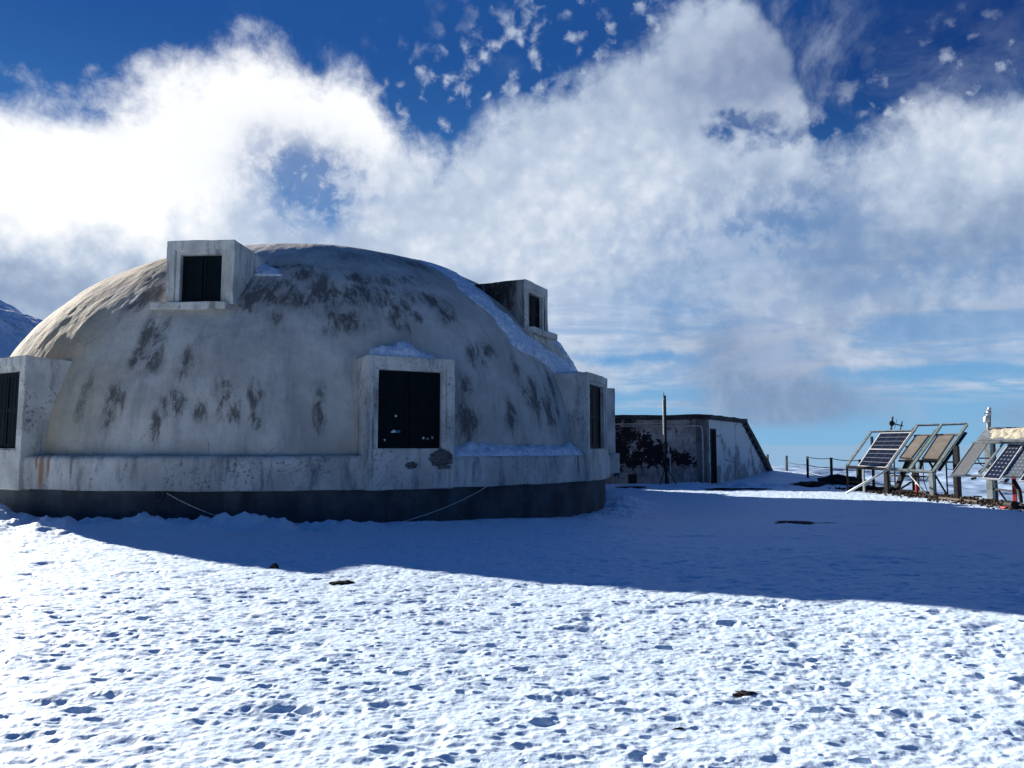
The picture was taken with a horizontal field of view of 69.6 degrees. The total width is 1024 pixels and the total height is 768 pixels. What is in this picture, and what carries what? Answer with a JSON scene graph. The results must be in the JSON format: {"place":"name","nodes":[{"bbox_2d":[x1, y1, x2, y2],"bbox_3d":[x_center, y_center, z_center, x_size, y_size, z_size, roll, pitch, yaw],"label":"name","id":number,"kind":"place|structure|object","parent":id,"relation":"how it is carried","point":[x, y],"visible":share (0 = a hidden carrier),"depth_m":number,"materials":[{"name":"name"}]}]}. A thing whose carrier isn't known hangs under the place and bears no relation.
{"place":"outdoors","nodes":[
{"label":"outdoors","id":0,"kind":"place"},
{"bbox_2d":[0,300,42,357],"bbox_3d":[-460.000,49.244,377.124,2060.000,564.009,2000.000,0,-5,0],"label":"mountain","id":1,"kind":"structure","parent":0,"point":[17,326],"depth_m":401.32,"materials":[{"name":"white snow"}]},
{"bbox_2d":[0,469,1023,767],"bbox_3d":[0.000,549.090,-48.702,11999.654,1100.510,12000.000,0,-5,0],"label":"snow ground","id":2,"kind":"structure","parent":0,"point":[634,627],"depth_m":5.91,"materials":[{"name":"white snow"}]},
{"bbox_2d":[269,563,278,568],"bbox_3d":[-3.053,2.357,9.438,0.123,0.130,0.078,0,-5,0],"label":"stone","id":3,"kind":"object","parent":2,"relation":"on","point":[274,565],"visible":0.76,"depth_m":9.41,"materials":[{"name":"brown stone"}]},
{"bbox_2d":[0,240,619,522],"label":"dome building","id":4,"kind":"structure","parent":2,"relation":"on","point":[215,377],"depth_m":16.24,"materials":[{"name":"paint"}]},
{"bbox_2d":[0,355,71,490],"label":"dormer window","id":5,"kind":"structure","parent":4,"relation":"in","point":[30,386],"depth_m":16.01,"materials":[{"name":"grey paint"}]},
{"bbox_2d":[167,493,215,515],"bbox_3d":[-5.902,2.557,14.866,2.139,0.710,0.081,0,-5,-3],"label":"cable","id":6,"kind":"object","parent":4,"relation":"attached to","point":[191,505],"visible":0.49,"depth_m":14.82,"materials":[{"name":"black rubber"}]},
{"bbox_2d":[150,240,265,310],"bbox_3d":[-7.139,-2.390,17.545,2.020,1.617,2.098,0,-5,0],"label":"dormer window","id":7,"kind":"structure","parent":4,"relation":"in","point":[201,275],"depth_m":16.74,"materials":[{"name":"grey paint"}]},
{"bbox_2d":[254,259,281,275],"bbox_3d":[-6.059,-2.879,18.022,0.693,0.680,1.124,5,-7,-43],"label":"snow pocket","id":8,"kind":"object","parent":4,"relation":"on","point":[263,269],"visible":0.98,"depth_m":17.75,"materials":[{"name":"white snow"}]},
{"bbox_2d":[369,341,435,358],"bbox_3d":[-2.485,-0.729,16.639,1.420,0.432,1.020,3,-6,-26],"label":"snow mound","id":9,"kind":"object","parent":4,"relation":"on","point":[403,349],"visible":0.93,"depth_m":16.21,"materials":[{"name":"white snow"}]},
{"bbox_2d":[356,355,454,490],"bbox_3d":[-2.419,0.889,16.386,2.059,2.896,1.280,2,-6,-26],"label":"dormer window","id":10,"kind":"structure","parent":4,"relation":"in","point":[386,398],"depth_m":15.97,"materials":[{"name":"grey paint"}]},
{"bbox_2d":[402,487,485,521],"bbox_3d":[-1.451,2.625,16.283,2.394,0.814,0.096,3,-6,-32],"label":"cable","id":11,"kind":"object","parent":4,"relation":"attached to","point":[444,507],"visible":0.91,"depth_m":16.19,"materials":[{"name":"black rubber"}]},
{"bbox_2d":[415,259,574,372],"bbox_3d":[-0.667,-2.071,21.357,5.575,3.900,3.861,0,-5,0],"label":"snow streak","id":12,"kind":"object","parent":4,"relation":"on","point":[520,340],"visible":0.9,"depth_m":20.10,"materials":[{"name":"white snow"}]},
{"bbox_2d":[475,279,556,354],"bbox_3d":[0.081,-1.701,21.679,2.341,2.352,1.704,-2,-6,26],"label":"dormer window","id":13,"kind":"structure","parent":4,"relation":"in","point":[527,301],"depth_m":21.03,"materials":[{"name":"paint"}]},
{"bbox_2d":[454,441,582,455],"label":"ledge snow","id":14,"kind":"structure","parent":4,"relation":"on","point":[471,448],"depth_m":17.62,"materials":[{"name":"white snow"}]},
{"bbox_2d":[548,331,577,370],"bbox_3d":[1.250,-1.249,23.265,2.564,1.800,1.438,3,-6,-30],"label":"snow strip","id":15,"kind":"object","parent":4,"relation":"on","point":[563,351],"visible":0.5,"depth_m":22.98,"materials":[{"name":"white snow"}]},
{"bbox_2d":[561,371,578,372],"bbox_3d":[1.795,-0.281,21.146,0.800,0.135,1.350,-2,-5,23],"label":"snow mound","id":16,"kind":"object","parent":4,"relation":"on","point":[569,371],"visible":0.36,"depth_m":20.60,"materials":[{"name":"white snow"}]},
{"bbox_2d":[554,372,608,481],"bbox_3d":[1.916,1.247,21.037,1.182,2.999,2.054,-2,-5,23],"label":"dormer window","id":17,"kind":"structure","parent":4,"relation":"in","point":[584,394],"depth_m":20.23,"materials":[{"name":"grey paint"}]},
{"bbox_2d":[329,580,354,584],"bbox_3d":[-1.936,2.257,8.351,0.289,0.058,0.165,2,-6,-24],"label":"stone","id":18,"kind":"object","parent":2,"relation":"on","point":[341,582],"visible":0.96,"depth_m":8.31,"materials":[{"name":"brown stone"}]},
{"bbox_2d":[616,486,646,488],"bbox_3d":[5.105,4.110,29.260,2.194,0.092,0.752,0,-5,0],"label":"bare patch","id":19,"kind":"object","parent":2,"relation":"on","point":[638,487],"visible":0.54,"depth_m":29.08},
{"bbox_2d":[659,392,675,484],"bbox_3d":[6.511,2.312,30.348,0.621,3.987,1.003,-3,-6,34],"label":"mast","id":20,"kind":"object","parent":2,"relation":"on","point":[666,468],"visible":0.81,"depth_m":30.38,"materials":[{"name":"metal"}]},
{"bbox_2d":[605,414,772,483],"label":"outbuilding","id":21,"kind":"structure","parent":2,"relation":"on","point":[706,448],"depth_m":31.87,"materials":[{"name":"concrete"}]},
{"bbox_2d":[708,488,769,489],"bbox_3d":[8.501,3.945,27.620,2.697,0.087,0.828,0,-5,0],"label":"bare patch","id":22,"kind":"object","parent":2,"relation":"on","point":[738,488],"visible":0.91,"depth_m":27.45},
{"bbox_2d":[733,690,756,696],"bbox_3d":[1.428,1.906,4.529,0.159,0.040,0.083,0,-5,0],"label":"stone","id":23,"kind":"object","parent":2,"relation":"on","point":[740,693],"visible":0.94,"depth_m":4.51,"materials":[{"name":"brown stone"}]},
{"bbox_2d":[775,521,815,524],"bbox_3d":[6.104,2.972,15.669,1.028,0.110,0.835,-3,-6,32],"label":"bare patch","id":24,"kind":"object","parent":2,"relation":"on","point":[800,522],"visible":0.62,"depth_m":15.54,"materials":[{"name":"black soil"}]},
{"bbox_2d":[788,481,836,486],"bbox_3d":[11.968,4.074,29.450,2.082,0.378,0.944,0,-5,0],"label":"rubble heap","id":25,"kind":"object","parent":2,"relation":"on","point":[810,484],"visible":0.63,"depth_m":29.27,"materials":[{"name":"black stone"}]},
{"bbox_2d":[767,454,861,483],"bbox_3d":[14.824,4.389,37.571,0.430,1.486,14.569,0,-5,5],"label":"rope fence","id":26,"kind":"object","parent":2,"relation":"on","point":[830,467],"visible":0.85,"depth_m":34.01,"materials":[{"name":"metal"}]},
{"bbox_2d":[817,474,870,485],"bbox_3d":[14.058,4.236,31.002,2.237,0.883,1.223,1,-5,-10],"label":"rubble heap","id":27,"kind":"object","parent":2,"relation":"on","point":[839,479],"visible":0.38,"depth_m":30.80,"materials":[{"name":"black stone"}]},
{"bbox_2d":[845,466,892,493],"bbox_3d":[12.060,3.253,24.860,1.516,0.949,0.076,-1,-5,12],"label":"pole","id":28,"kind":"object","parent":2,"relation":"on","point":[870,479],"visible":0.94,"depth_m":24.83,"materials":[{"name":"silver metal"}]},
{"bbox_2d":[856,486,894,489],"bbox_3d":[13.560,3.926,27.404,1.910,0.295,1.052,0,-5,0],"label":"rubble heap","id":29,"kind":"object","parent":2,"relation":"on","point":[868,487],"visible":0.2,"depth_m":27.15,"materials":[{"name":"brown stone"}]},
{"bbox_2d":[845,426,917,493],"bbox_3d":[13.003,2.721,26.110,2.226,2.487,1.764,3,-6,-34],"label":"solar array","id":30,"kind":"object","parent":2,"relation":"on","point":[882,451],"visible":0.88,"depth_m":25.91,"materials":[{"name":"white paint"}]},
{"bbox_2d":[889,417,902,429],"bbox_3d":[13.938,1.488,26.730,0.477,0.619,0.149,0,-5,0],"label":"wind gauge","id":31,"kind":"object","parent":30,"relation":"attached to","point":[891,423],"visible":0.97,"depth_m":26.68,"materials":[{"name":"metal"}]},
{"bbox_2d":[889,461,895,490],"bbox_3d":[13.435,3.320,26.008,0.241,1.296,0.049,0,-5,0],"label":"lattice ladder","id":32,"kind":"object","parent":2,"relation":"on","point":[890,481],"visible":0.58,"depth_m":26.00,"materials":[{"name":"metal"}]},
{"bbox_2d":[907,472,926,494],"bbox_3d":[13.175,3.246,23.907,0.050,0.758,1.033,0,-5,-5],"label":"pole","id":33,"kind":"object","parent":2,"relation":"on","point":[921,488],"visible":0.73,"depth_m":23.91,"materials":[{"name":"metal"}]},
{"bbox_2d":[915,481,918,493],"bbox_3d":[13.198,3.426,23.991,0.095,0.520,0.100,0,-5,0],"label":"marker post","id":34,"kind":"object","parent":2,"relation":"on","point":[916,489],"visible":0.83,"depth_m":23.96,"materials":[{"name":"red metal"}]},
{"bbox_2d":[828,486,1023,511],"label":"rubble","id":35,"kind":"object","parent":2,"relation":"on","point":[984,502],"visible":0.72,"depth_m":22.47,"materials":[{"name":"brown stone"}]},
{"bbox_2d":[938,497,981,502],"bbox_3d":[12.973,3.357,21.356,0.140,0.069,1.808,0,-5,-1],"label":"plank","id":36,"kind":"object","parent":35,"relation":"on","point":[966,500],"visible":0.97,"depth_m":21.36,"materials":[{"name":"brown wood"}]},
{"bbox_2d":[887,423,967,495],"bbox_3d":[14.046,2.591,24.970,2.412,2.563,2.497,3,-6,-33],"label":"solar array","id":37,"kind":"object","parent":2,"relation":"on","point":[938,446],"visible":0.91,"depth_m":24.74,"materials":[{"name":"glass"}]},
{"bbox_2d":[945,454,953,493],"bbox_3d":[14.546,3.058,24.425,0.323,1.862,0.049,0,-5,0],"label":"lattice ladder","id":38,"kind":"object","parent":37,"relation":"attached to","point":[947,485],"visible":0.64,"depth_m":24.41,"materials":[{"name":"metal"}]},
{"bbox_2d":[950,427,1023,502],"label":"solar array","id":39,"kind":"object","parent":2,"relation":"on","point":[1007,463],"visible":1,"depth_m":21.39,"materials":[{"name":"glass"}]},
{"bbox_2d":[983,407,991,429],"bbox_3d":[14.487,1.264,22.376,0.274,1.121,0.170,0,-5,0],"label":"weather sensor","id":40,"kind":"object","parent":39,"relation":"attached to","point":[987,419],"visible":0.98,"depth_m":22.36,"materials":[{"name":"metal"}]},
{"bbox_2d":[998,490,1023,508],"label":"red winch","id":41,"kind":"object","parent":2,"relation":"on","point":[1007,504],"visible":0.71,"depth_m":18.62,"materials":[{"name":"paint"}]},
{"bbox_2d":[0,0,1023,468],"label":"sky","id":42,"kind":"structure","parent":0,"point":[802,221],"materials":[{"name":"blue"}]},
{"bbox_2d":[771,465,1023,502],"bbox_3d":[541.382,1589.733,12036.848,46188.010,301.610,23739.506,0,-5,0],"label":"snow ground","id":43,"kind":"structure","parent":0,"point":[975,487],"depth_m":12356.14,"materials":[{"name":"white snow"}]}
]}

